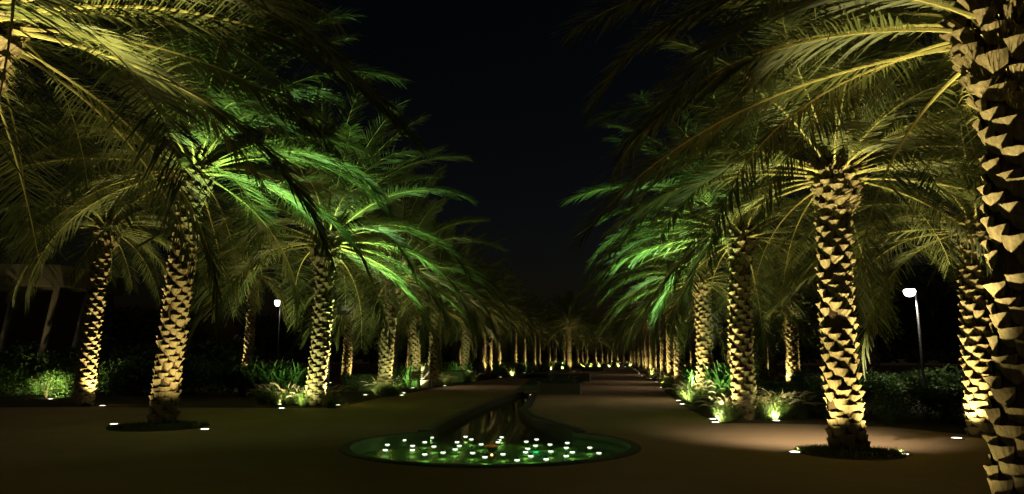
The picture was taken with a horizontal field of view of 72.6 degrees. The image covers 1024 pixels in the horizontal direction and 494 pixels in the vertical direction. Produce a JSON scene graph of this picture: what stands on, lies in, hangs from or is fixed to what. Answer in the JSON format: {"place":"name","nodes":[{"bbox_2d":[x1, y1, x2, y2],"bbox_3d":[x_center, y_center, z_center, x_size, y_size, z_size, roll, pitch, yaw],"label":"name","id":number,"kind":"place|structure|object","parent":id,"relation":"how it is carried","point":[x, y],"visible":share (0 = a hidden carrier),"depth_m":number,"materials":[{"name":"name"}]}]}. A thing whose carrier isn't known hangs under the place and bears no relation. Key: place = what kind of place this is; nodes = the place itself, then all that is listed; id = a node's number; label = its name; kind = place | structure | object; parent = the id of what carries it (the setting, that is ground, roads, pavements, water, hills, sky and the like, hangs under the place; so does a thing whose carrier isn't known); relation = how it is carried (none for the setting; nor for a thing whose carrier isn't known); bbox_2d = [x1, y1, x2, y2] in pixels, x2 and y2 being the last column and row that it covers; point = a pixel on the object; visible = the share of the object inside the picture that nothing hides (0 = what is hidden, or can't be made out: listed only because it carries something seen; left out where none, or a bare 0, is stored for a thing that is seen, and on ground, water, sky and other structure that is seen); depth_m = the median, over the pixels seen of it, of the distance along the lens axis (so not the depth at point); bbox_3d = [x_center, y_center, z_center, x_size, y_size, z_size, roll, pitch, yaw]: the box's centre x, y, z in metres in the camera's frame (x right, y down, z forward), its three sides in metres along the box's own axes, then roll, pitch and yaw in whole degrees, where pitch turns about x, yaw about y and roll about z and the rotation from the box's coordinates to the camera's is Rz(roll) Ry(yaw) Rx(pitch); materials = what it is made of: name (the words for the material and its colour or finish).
{"place":"outdoors","nodes":[
{"label":"outdoors","id":0,"kind":"place"},
{"bbox_2d":[246,385,281,403],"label":"fountain grass","id":1,"kind":"object","parent":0,"point":[260,399],"depth_m":22.90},
{"bbox_2d":[286,386,323,406],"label":"fountain grass","id":2,"kind":"object","parent":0,"point":[303,402],"depth_m":21.66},
{"bbox_2d":[0,359,990,493],"bbox_3d":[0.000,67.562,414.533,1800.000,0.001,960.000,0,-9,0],"label":"ground","id":3,"kind":"structure","parent":0,"point":[83,450],"depth_m":10.97,"materials":[{"name":"concrete"}]},
{"bbox_2d":[106,419,209,431],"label":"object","id":4,"kind":"structure","parent":3,"relation":"on","point":[151,427],"depth_m":14.98,"materials":[{"name":"plant"}]},
{"bbox_2d":[0,0,416,423],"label":"date palm","id":5,"kind":"object","parent":3,"relation":"on","point":[164,401],"visible":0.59,"depth_m":16.23,"materials":[{"name":"plant"}]},
{"bbox_2d":[0,0,435,342],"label":"date palm","id":6,"kind":"object","parent":3,"relation":"on","point":[16,31],"visible":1,"depth_m":7.03,"materials":[{"name":"plant"}]},
{"bbox_2d":[0,363,628,407],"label":"planting bed","id":7,"kind":"object","parent":3,"relation":"on","point":[204,400],"visible":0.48,"depth_m":26.72,"materials":[{"name":"soil"}]},
{"bbox_2d":[0,362,40,395],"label":"shrub","id":8,"kind":"object","parent":7,"relation":"on","point":[15,378],"visible":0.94,"depth_m":28.07,"materials":[{"name":"green plant"}]},
{"bbox_2d":[0,334,47,372],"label":"shrub","id":9,"kind":"object","parent":7,"relation":"on","point":[17,355],"visible":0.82,"depth_m":38.68,"materials":[{"name":"green plant"}]},
{"bbox_2d":[24,368,73,397],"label":"shrub","id":10,"kind":"object","parent":7,"relation":"on","point":[56,380],"visible":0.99,"depth_m":26.64,"materials":[{"name":"green plant"}]},
{"bbox_2d":[26,354,77,394],"bbox_3d":[-19.164,5.452,29.620,2.538,1.818,2.195,2,-9,-13],"label":"shrub","id":11,"kind":"object","parent":7,"relation":"on","point":[68,367],"visible":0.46,"depth_m":29.20,"materials":[{"name":"green plant"}]},
{"bbox_2d":[0,264,134,384],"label":"garden pavilion","id":12,"kind":"structure","parent":7,"relation":"on","point":[52,318],"depth_m":44.64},
{"bbox_2d":[35,343,106,369],"bbox_3d":[-24.340,6.433,38.992,3.712,2.596,3.540,-6,-11,35],"label":"shrub","id":13,"kind":"object","parent":7,"relation":"on","point":[61,353],"visible":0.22,"depth_m":38.44,"materials":[{"name":"green plant"}]},
{"bbox_2d":[0,98,225,405],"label":"date palm","id":14,"kind":"object","parent":7,"relation":"on","point":[85,388],"visible":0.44,"depth_m":22.59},
{"bbox_2d":[96,356,144,393],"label":"shrub","id":15,"kind":"object","parent":7,"relation":"on","point":[99,385],"visible":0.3,"depth_m":29.26,"materials":[{"name":"green plant"}]},
{"bbox_2d":[100,353,154,394],"bbox_3d":[-15.334,5.166,28.371,2.383,1.747,2.498,7,-11,-36],"label":"shrub","id":16,"kind":"object","parent":7,"relation":"on","point":[124,377],"visible":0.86,"depth_m":28.01,"materials":[{"name":"green plant"}]},
{"bbox_2d":[96,332,158,370],"bbox_3d":[-21.841,6.298,39.204,4.002,2.934,4.196,-7,-11,37],"label":"shrub","id":17,"kind":"object","parent":7,"relation":"on","point":[119,353],"visible":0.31,"depth_m":38.57,"materials":[{"name":"green plant"}]},
{"bbox_2d":[123,339,194,365],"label":"shrub","id":18,"kind":"object","parent":7,"relation":"on","point":[154,351],"visible":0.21,"depth_m":38.39,"materials":[{"name":"green plant"}]},
{"bbox_2d":[139,359,197,395],"bbox_3d":[-13.909,5.290,28.320,2.395,1.716,2.071,-7,-11,35],"label":"shrub","id":19,"kind":"object","parent":7,"relation":"on","point":[187,370],"visible":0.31,"depth_m":28.36,"materials":[{"name":"green plant"}]},
{"bbox_2d":[189,356,238,392],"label":"shrub","id":20,"kind":"object","parent":7,"relation":"on","point":[210,375],"visible":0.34,"depth_m":30.27,"materials":[{"name":"green plant"}]},
{"bbox_2d":[206,353,277,396],"bbox_3d":[-10.826,5.078,27.827,2.500,1.748,2.385,-3,-9,16],"label":"shrub","id":21,"kind":"object","parent":7,"relation":"on","point":[230,375],"visible":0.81,"depth_m":27.39,"materials":[{"name":"green plant"}]},
{"bbox_2d":[224,359,269,396],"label":"strap leaved plant","id":22,"kind":"object","parent":7,"relation":"on","point":[242,390],"visible":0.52,"depth_m":27.46,"materials":[{"name":"green plant"}]},
{"bbox_2d":[191,208,314,367],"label":"date palm","id":23,"kind":"object","parent":7,"relation":"on","point":[250,317],"visible":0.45,"depth_m":37.12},
{"bbox_2d":[232,311,308,363],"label":"garden tree","id":24,"kind":"object","parent":7,"relation":"on","point":[258,344],"visible":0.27,"depth_m":69.91,"materials":[{"name":"green plant"}]},
{"bbox_2d":[251,359,295,394],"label":"strap leaved plant","id":25,"kind":"object","parent":7,"relation":"on","point":[271,375],"visible":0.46,"depth_m":27.29,"materials":[{"name":"green plant"}]},
{"bbox_2d":[250,383,296,404],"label":"fountain grass","id":26,"kind":"object","parent":7,"relation":"on","point":[273,400],"depth_m":22.55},
{"bbox_2d":[250,363,304,394],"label":"strap leaved plant","id":27,"kind":"object","parent":7,"relation":"on","point":[288,376],"visible":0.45,"depth_m":27.35,"materials":[{"name":"green plant"}]},
{"bbox_2d":[262,381,304,404],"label":"fountain grass","id":28,"kind":"object","parent":7,"relation":"on","point":[288,401],"depth_m":22.55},
{"bbox_2d":[276,359,307,395],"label":"strap leaved plant","id":29,"kind":"object","parent":7,"relation":"on","point":[297,377],"visible":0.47,"depth_m":27.47,"materials":[{"name":"green plant"}]},
{"bbox_2d":[255,316,334,367],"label":"garden tree","id":30,"kind":"object","parent":7,"relation":"on","point":[271,332],"visible":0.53,"depth_m":60.89,"materials":[{"name":"green plant"}]},
{"bbox_2d":[131,70,479,406],"bbox_3d":[-6.285,-0.216,22.800,10.602,10.902,10.819,0,-9,0],"label":"date palm","id":31,"kind":"object","parent":7,"relation":"on","point":[335,198],"visible":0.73,"depth_m":22.18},
{"bbox_2d":[314,385,353,407],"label":"fountain grass","id":32,"kind":"object","parent":7,"relation":"on","point":[330,402],"depth_m":21.15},
{"bbox_2d":[326,291,354,394],"bbox_3d":[-6.574,3.735,26.786,0.969,4.053,0.140,0,-9,0],"label":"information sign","id":33,"kind":"object","parent":7,"relation":"on","point":[344,311],"visible":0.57,"depth_m":26.94,"materials":[{"name":"metal"}]},
{"bbox_2d":[283,246,407,382],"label":"date palm","id":34,"kind":"object","parent":7,"relation":"on","point":[348,344],"visible":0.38,"depth_m":42.71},
{"bbox_2d":[331,327,380,369],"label":"garden tree","id":35,"kind":"object","parent":7,"relation":"on","point":[341,337],"visible":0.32,"depth_m":86.72,"materials":[{"name":"green plant"}]},
{"bbox_2d":[342,373,378,391],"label":"hedge","id":36,"kind":"object","parent":7,"relation":"on","point":[355,382],"visible":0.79,"depth_m":31.32,"materials":[{"name":"green plant"}]},
{"bbox_2d":[368,377,405,396],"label":"fountain grass","id":37,"kind":"object","parent":7,"relation":"on","point":[384,390],"depth_m":27.49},
{"bbox_2d":[337,252,447,377],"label":"date palm","id":38,"kind":"object","parent":7,"relation":"on","point":[394,364],"visible":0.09,"depth_m":50.50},
{"bbox_2d":[275,148,510,392],"bbox_3d":[-4.984,1.270,30.280,9.834,10.320,9.548,9,-13,-44],"label":"date palm","id":39,"kind":"object","parent":7,"relation":"on","point":[405,209],"visible":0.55,"depth_m":29.37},
{"bbox_2d":[373,373,412,395],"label":"fountain grass","id":40,"kind":"object","parent":7,"relation":"on","point":[396,391],"depth_m":27.69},
{"bbox_2d":[394,366,419,386],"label":"strap leaved plant","id":41,"kind":"object","parent":7,"relation":"on","point":[414,383],"visible":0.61,"depth_m":36.71,"materials":[{"name":"green plant"}]},
{"bbox_2d":[366,297,451,371],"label":"date palm","id":42,"kind":"object","parent":7,"relation":"on","point":[408,344],"visible":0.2,"depth_m":58.98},
{"bbox_2d":[350,221,488,385],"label":"date palm","id":43,"kind":"object","parent":7,"relation":"on","point":[414,358],"visible":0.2,"depth_m":37.63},
{"bbox_2d":[421,366,429,387],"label":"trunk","id":44,"kind":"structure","parent":7,"relation":"on","point":[426,374],"depth_m":35.67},
{"bbox_2d":[356,205,518,386],"bbox_3d":[-3.939,2.602,37.454,8.768,9.947,8.768,0,-9,0],"label":"date palm","id":45,"kind":"object","parent":7,"relation":"on","point":[433,364],"visible":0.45,"depth_m":36.88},
{"bbox_2d":[441,370,464,381],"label":"hedge","id":46,"kind":"object","parent":7,"relation":"on","point":[460,375],"visible":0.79,"depth_m":43.63,"materials":[{"name":"green plant"}]},
{"bbox_2d":[426,306,493,367],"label":"date palm","id":47,"kind":"object","parent":7,"relation":"on","point":[458,353],"visible":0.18,"depth_m":74.66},
{"bbox_2d":[407,235,528,379],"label":"date palm","id":48,"kind":"object","parent":7,"relation":"on","point":[465,355],"visible":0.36,"depth_m":47.66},
{"bbox_2d":[426,263,520,376],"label":"date palm","id":49,"kind":"object","parent":7,"relation":"on","point":[474,344],"visible":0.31,"depth_m":51.87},
{"bbox_2d":[441,255,540,376],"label":"date palm","id":50,"kind":"object","parent":7,"relation":"on","point":[488,356],"visible":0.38,"depth_m":55.34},
{"bbox_2d":[452,266,543,363],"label":"date palm","id":51,"kind":"object","parent":7,"relation":"on","point":[497,354],"visible":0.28,"depth_m":63.21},
{"bbox_2d":[480,284,552,364],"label":"date palm","id":52,"kind":"object","parent":7,"relation":"on","point":[514,351],"visible":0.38,"depth_m":71.14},
{"bbox_2d":[501,290,557,371],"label":"date palm","id":53,"kind":"object","parent":7,"relation":"on","point":[523,354],"visible":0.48,"depth_m":78.62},
{"bbox_2d":[505,298,564,369],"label":"date palm","id":54,"kind":"object","parent":7,"relation":"on","point":[533,350],"visible":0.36,"depth_m":86.17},
{"bbox_2d":[516,298,564,368],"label":"date palm","id":55,"kind":"object","parent":7,"relation":"on","point":[538,349],"visible":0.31,"depth_m":94.51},
{"bbox_2d":[527,302,583,365],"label":"date palm","id":56,"kind":"object","parent":7,"relation":"on","point":[554,351],"visible":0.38,"depth_m":97.50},
{"bbox_2d":[557,311,600,367],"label":"date palm","id":57,"kind":"object","parent":7,"relation":"on","point":[576,352],"visible":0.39,"depth_m":110.41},
{"bbox_2d":[571,315,607,366],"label":"date palm","id":58,"kind":"object","parent":7,"relation":"on","point":[587,347],"visible":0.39,"depth_m":116.78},
{"bbox_2d":[573,315,615,366],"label":"date palm","id":59,"kind":"object","parent":7,"relation":"on","point":[594,354],"visible":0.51,"depth_m":121.83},
{"bbox_2d":[581,320,617,365],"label":"date palm","id":60,"kind":"object","parent":7,"relation":"on","point":[601,350],"visible":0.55,"depth_m":127.37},
{"bbox_2d":[418,392,523,443],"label":"channel kerb","id":61,"kind":"structure","parent":3,"relation":"on","point":[439,426],"depth_m":18.48,"materials":[{"name":"stone"}]},
{"bbox_2d":[352,393,628,463],"bbox_3d":[-0.360,4.819,20.032,4.878,0.215,20.862,0,-9,0],"label":"pool basin","id":62,"kind":"object","parent":3,"relation":"on","point":[400,451],"visible":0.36,"depth_m":12.81,"materials":[{"name":"liquid"}]},
{"bbox_2d":[395,396,583,441],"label":"water","id":63,"kind":"structure","parent":62,"relation":"in","point":[505,420],"depth_m":16.13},
{"bbox_2d":[339,431,640,467],"bbox_3d":[-0.360,3.441,11.952,5.148,0.085,4.740,0,-9,0],"label":"pond coping","id":64,"kind":"object","parent":62,"relation":"on","point":[348,447],"visible":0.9,"depth_m":10.79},
{"bbox_2d":[431,440,571,443],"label":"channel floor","id":65,"kind":"structure","parent":62,"relation":"on","point":[516,442],"depth_m":14.25,"materials":[{"name":"tile"}]},
{"bbox_2d":[515,378,551,390],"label":"lawn","id":66,"kind":"structure","parent":3,"relation":"on","point":[531,384],"depth_m":39.80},
{"bbox_2d":[110,343,962,363],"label":"distant wood","id":67,"kind":"object","parent":3,"relation":"on","point":[336,356],"visible":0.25,"depth_m":212.55,"materials":[{"name":"green plant"}]},
{"bbox_2d":[519,393,585,444],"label":"channel kerb","id":68,"kind":"structure","parent":3,"relation":"on","point":[525,413],"depth_m":16.28,"materials":[{"name":"stone"}]},
{"bbox_2d":[538,381,581,394],"bbox_3d":[2.051,6.165,30.626,1.720,0.460,3.220,0,-9,0],"label":"raised basin","id":69,"kind":"object","parent":3,"relation":"on","point":[574,388],"visible":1,"depth_m":29.06,"materials":[{"name":"stone"}]},
{"bbox_2d":[535,290,600,371],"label":"date palm","id":70,"kind":"object","parent":3,"relation":"on","point":[567,312],"visible":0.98,"depth_m":79.01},
{"bbox_2d":[546,372,590,381],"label":"raised basin","id":71,"kind":"object","parent":3,"relation":"on","point":[586,377],"visible":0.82,"depth_m":44.77,"materials":[{"name":"stone"}]},
{"bbox_2d":[549,0,1023,493],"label":"date palm","id":72,"kind":"object","parent":3,"relation":"on","point":[985,38],"visible":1,"depth_m":6.61,"materials":[{"name":"plant"}]},
{"bbox_2d":[584,0,991,449],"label":"date palm","id":73,"kind":"object","parent":3,"relation":"on","point":[841,377],"visible":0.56,"depth_m":11.78,"materials":[{"name":"plant"}]},
{"bbox_2d":[631,365,966,434],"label":"planting bed","id":74,"kind":"object","parent":3,"relation":"on","point":[918,422],"visible":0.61,"depth_m":18.35,"materials":[{"name":"soil"}]},
{"bbox_2d":[605,273,694,374],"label":"date palm","id":75,"kind":"object","parent":74,"relation":"on","point":[653,364],"visible":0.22,"depth_m":59.04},
{"bbox_2d":[609,285,690,373],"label":"date palm","id":76,"kind":"object","parent":74,"relation":"on","point":[647,356],"visible":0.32,"depth_m":67.12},
{"bbox_2d":[612,267,696,378],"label":"date palm","id":77,"kind":"object","parent":74,"relation":"on","point":[663,355],"visible":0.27,"depth_m":51.20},
{"bbox_2d":[606,214,728,387],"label":"date palm","id":78,"kind":"object","parent":74,"relation":"on","point":[680,361],"visible":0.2,"depth_m":35.64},
{"bbox_2d":[610,239,726,380],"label":"date palm","id":79,"kind":"object","parent":74,"relation":"on","point":[670,365],"visible":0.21,"depth_m":43.74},
{"bbox_2d":[593,166,821,398],"bbox_3d":[6.985,1.298,25.787,8.247,8.851,8.453,0,-9,0],"label":"date palm","id":80,"kind":"object","parent":74,"relation":"on","point":[705,356],"visible":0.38,"depth_m":25.28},
{"bbox_2d":[701,362,730,401],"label":"strap leaved plant","id":81,"kind":"object","parent":74,"relation":"on","point":[715,388],"visible":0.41,"depth_m":24.11,"materials":[{"name":"green plant"}]},
{"bbox_2d":[658,197,821,382],"bbox_3d":[11.187,2.080,32.468,8.310,9.373,8.602,0,-9,0],"label":"date palm","id":82,"kind":"object","parent":74,"relation":"on","point":[762,374],"visible":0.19,"depth_m":31.94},
{"bbox_2d":[557,25,954,419],"bbox_3d":[6.033,-0.477,17.954,9.609,9.893,9.348,0,-9,0],"label":"date palm","id":83,"kind":"object","parent":74,"relation":"on","point":[742,369],"visible":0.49,"depth_m":17.46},
{"bbox_2d":[717,265,822,378],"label":"date palm","id":84,"kind":"object","parent":74,"relation":"on","point":[774,373],"visible":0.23,"depth_m":51.10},
{"bbox_2d":[756,387,816,419],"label":"fountain grass","id":85,"kind":"object","parent":74,"relation":"on","point":[788,416],"depth_m":17.10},
{"bbox_2d":[757,380,821,394],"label":"hedge","id":86,"kind":"object","parent":74,"relation":"on","point":[779,385],"visible":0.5,"depth_m":28.60,"materials":[{"name":"green plant"}]},
{"bbox_2d":[764,238,820,371],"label":"date palm","id":87,"kind":"object","parent":74,"relation":"on","point":[797,365],"visible":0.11,"depth_m":43.40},
{"bbox_2d":[765,314,819,353],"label":"garden tree","id":88,"kind":"object","parent":74,"relation":"on","point":[800,344],"visible":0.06,"depth_m":58.36,"materials":[{"name":"green plant"}]},
{"bbox_2d":[727,247,859,381],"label":"date palm","id":89,"kind":"object","parent":74,"relation":"on","point":[790,361],"visible":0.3,"depth_m":35.31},
{"bbox_2d":[781,392,825,418],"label":"fountain grass","id":90,"kind":"object","parent":74,"relation":"on","point":[803,414],"depth_m":17.32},
{"bbox_2d":[788,367,820,393],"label":"shrub","id":91,"kind":"object","parent":74,"relation":"on","point":[802,377],"visible":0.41,"depth_m":28.79,"materials":[{"name":"green plant"}]},
{"bbox_2d":[806,372,825,397],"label":"shrub","id":92,"kind":"object","parent":74,"relation":"on","point":[815,381],"visible":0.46,"depth_m":25.44,"materials":[{"name":"green plant"}]},
{"bbox_2d":[794,292,932,386],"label":"garden tree","id":93,"kind":"object","parent":74,"relation":"on","point":[904,328],"visible":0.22,"depth_m":33.31,"materials":[{"name":"green plant"}]},
{"bbox_2d":[806,318,927,372],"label":"garden tree","id":94,"kind":"object","parent":74,"relation":"on","point":[820,351],"visible":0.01,"depth_m":43.59,"materials":[{"name":"green plant"}]},
{"bbox_2d":[797,197,954,390],"bbox_3d":[16.625,1.971,32.591,7.400,9.675,7.700,0,-9,0],"label":"date palm","id":95,"kind":"object","parent":74,"relation":"on","point":[873,362],"visible":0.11,"depth_m":31.89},
{"bbox_2d":[758,23,994,437],"bbox_3d":[9.535,-0.732,14.180,8.477,9.207,8.276,-2,-9,11],"label":"date palm","id":96,"kind":"object","parent":74,"relation":"on","point":[976,298],"visible":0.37,"depth_m":13.68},
{"bbox_2d":[860,377,908,414],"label":"shrub","id":97,"kind":"object","parent":74,"relation":"on","point":[867,395],"visible":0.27,"depth_m":18.30,"materials":[{"name":"green plant"}]},
{"bbox_2d":[863,395,910,424],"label":"shrub","id":98,"kind":"object","parent":74,"relation":"on","point":[885,413],"visible":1,"depth_m":15.75,"materials":[{"name":"green plant"}]},
{"bbox_2d":[867,371,911,398],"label":"shrub","id":99,"kind":"object","parent":74,"relation":"on","point":[891,381],"visible":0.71,"depth_m":25.40,"materials":[{"name":"green plant"}]},
{"bbox_2d":[884,363,929,395],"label":"shrub","id":100,"kind":"object","parent":74,"relation":"on","point":[907,376],"visible":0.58,"depth_m":27.61,"materials":[{"name":"green plant"}]},
{"bbox_2d":[903,287,925,388],"bbox_3d":[14.071,3.367,24.273,0.526,3.988,0.397,0,-9,0],"label":"street lamp","id":101,"kind":"object","parent":74,"relation":"on","point":[910,291],"visible":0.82,"depth_m":24.34,"materials":[{"name":"metal"}]},
{"bbox_2d":[886,381,963,422],"bbox_3d":[9.769,3.666,16.481,1.434,1.002,1.517,9,-12,-43],"label":"shrub","id":102,"kind":"object","parent":74,"relation":"on","point":[938,401],"visible":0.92,"depth_m":16.32,"materials":[{"name":"green plant"}]},
{"bbox_2d":[884,260,992,350],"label":"garden tree","id":103,"kind":"object","parent":74,"relation":"on","point":[949,313],"visible":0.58,"depth_m":29.76,"materials":[{"name":"green plant"}]},
{"bbox_2d":[912,384,964,422],"bbox_3d":[10.360,3.752,16.776,1.265,0.916,1.068,5,-10,-27],"label":"shrub","id":104,"kind":"object","parent":74,"relation":"on","point":[944,416],"visible":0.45,"depth_m":16.59,"materials":[{"name":"green plant"}]},
{"bbox_2d":[913,363,965,398],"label":"shrub","id":105,"kind":"object","parent":74,"relation":"on","point":[932,377],"visible":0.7,"depth_m":25.54,"materials":[{"name":"green plant"}]},
{"bbox_2d":[922,182,961,292],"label":"date palm","id":106,"kind":"object","parent":74,"relation":"on","point":[935,271],"visible":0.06,"depth_m":23.11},
{"bbox_2d":[794,442,906,459],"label":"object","id":107,"kind":"structure","parent":3,"relation":"on","point":[827,451],"depth_m":10.83,"materials":[{"name":"plant"}]},
{"bbox_2d":[0,0,992,358],"label":"sky","id":108,"kind":"structure","parent":0,"point":[492,80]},
{"bbox_2d":[664,378,716,403],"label":"fountain grass","id":109,"kind":"object","parent":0,"point":[686,400],"depth_m":23.39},
{"bbox_2d":[676,381,717,404],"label":"fountain grass","id":110,"kind":"object","parent":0,"point":[696,398],"depth_m":22.59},
{"bbox_2d":[694,395,752,422],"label":"fountain grass","id":111,"kind":"object","parent":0,"point":[725,416],"depth_m":16.36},
{"bbox_2d":[740,396,787,419],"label":"fountain grass","id":112,"kind":"object","parent":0,"point":[759,416],"depth_m":16.94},
{"bbox_2d":[747,388,806,419],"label":"fountain grass","id":113,"kind":"object","parent":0,"point":[773,416],"depth_m":16.93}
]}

